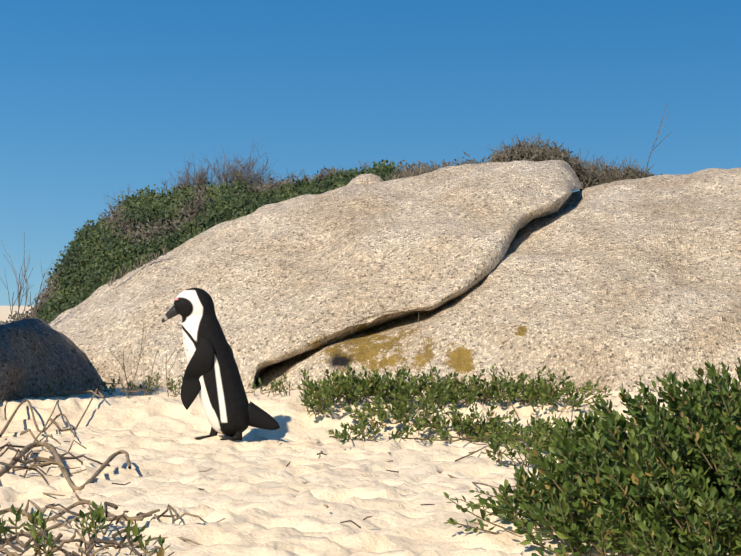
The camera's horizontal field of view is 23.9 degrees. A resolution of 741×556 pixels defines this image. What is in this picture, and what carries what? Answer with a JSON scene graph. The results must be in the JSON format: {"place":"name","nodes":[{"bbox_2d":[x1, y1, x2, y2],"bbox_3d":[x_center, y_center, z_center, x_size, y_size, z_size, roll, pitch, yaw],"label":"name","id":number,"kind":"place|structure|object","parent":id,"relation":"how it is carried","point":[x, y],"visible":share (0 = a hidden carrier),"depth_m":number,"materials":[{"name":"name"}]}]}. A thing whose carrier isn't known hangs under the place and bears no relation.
{"place":"outdoors","nodes":[
{"label":"outdoors","id":0,"kind":"place"},
{"bbox_2d":[0,151,490,322],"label":"dry bush","id":1,"kind":"object","parent":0,"point":[190,212],"visible":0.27,"depth_m":11.91,"materials":[{"name":"plant"}]},
{"bbox_2d":[0,306,739,555],"bbox_3d":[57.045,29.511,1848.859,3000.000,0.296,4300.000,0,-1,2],"label":"sand ground","id":2,"kind":"structure","parent":0,"point":[259,496],"depth_m":5.26,"materials":[{"name":"beige sand"}]},
{"bbox_2d":[0,233,63,321],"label":"bare bush","id":3,"kind":"object","parent":2,"relation":"on","point":[26,293],"visible":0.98,"depth_m":9.24,"materials":[{"name":"brown plant"}]},
{"bbox_2d":[0,318,102,401],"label":"rock","id":4,"kind":"object","parent":2,"relation":"on","point":[24,373],"visible":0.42,"depth_m":7.70,"materials":[{"name":"stone"}]},
{"bbox_2d":[162,288,279,440],"bbox_3d":[-0.561,0.319,6.509,0.407,0.566,0.197,0,-1,-21],"label":"penguin","id":5,"kind":"object","parent":2,"relation":"on","point":[212,378],"visible":1,"depth_m":6.44,"materials":[{"name":"black"}]},
{"bbox_2d":[35,312,519,419],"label":"dry twigs","id":6,"kind":"object","parent":2,"relation":"on","point":[128,393],"visible":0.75,"depth_m":7.71,"materials":[{"name":"brown plant"}]},
{"bbox_2d":[0,361,627,555],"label":"shrubs","id":7,"kind":"object","parent":2,"relation":"on","point":[97,515],"depth_m":6.97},
{"bbox_2d":[48,160,582,389],"bbox_3d":[-0.438,-0.005,10.642,3.909,1.802,5.007,0,-1,2],"label":"rock slab","id":8,"kind":"object","parent":2,"relation":"on","point":[285,279],"visible":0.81,"depth_m":8.81,"materials":[{"name":"stone"}]},
{"bbox_2d":[348,174,382,184],"bbox_3d":[-0.036,-0.674,12.630,0.353,0.330,3.301,0,-1,2],"label":"rock","id":9,"kind":"object","parent":8,"relation":"on","point":[366,178],"visible":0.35,"depth_m":11.04,"materials":[{"name":"stone"}]},
{"bbox_2d":[107,104,669,284],"bbox_3d":[0.189,-0.514,10.457,3.755,1.140,1.160,0,-1,-22],"label":"dry shrub","id":10,"kind":"object","parent":8,"relation":"on","point":[417,172],"depth_m":10.69,"materials":[{"name":"brown plant"}]},
{"bbox_2d":[0,381,731,555],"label":"dry twigs","id":11,"kind":"object","parent":2,"relation":"on","point":[140,516],"depth_m":4.66,"materials":[{"name":"brown plant"}]},
{"bbox_2d":[255,168,740,393],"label":"boulder","id":12,"kind":"object","parent":2,"relation":"on","point":[614,286],"visible":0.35,"depth_m":8.20,"materials":[{"name":"stone"}]},
{"bbox_2d":[443,356,740,555],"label":"bush","id":13,"kind":"object","parent":2,"relation":"on","point":[628,481],"depth_m":3.80,"materials":[{"name":"green plant"}]},
{"bbox_3d":[-0.208,-0.143,14.272,6.493,1.594,5.978,0,-1,2],"label":"hill thicket","id":14,"kind":"object","parent":2,"relation":"on","visible":0},
{"bbox_2d":[0,159,399,323],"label":"green bushes","id":15,"kind":"object","parent":14,"relation":"attached to","point":[93,259],"visible":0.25,"depth_m":11.64,"materials":[{"name":"green plant"}]},
{"bbox_2d":[54,140,371,263],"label":"bare twigs","id":16,"kind":"object","parent":14,"relation":"on","point":[201,178],"visible":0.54,"depth_m":12.80,"materials":[{"name":"plant"}]},
{"bbox_2d":[0,0,740,305],"label":"sky","id":17,"kind":"structure","parent":0,"point":[98,97],"materials":[{"name":"blue"}]}
]}

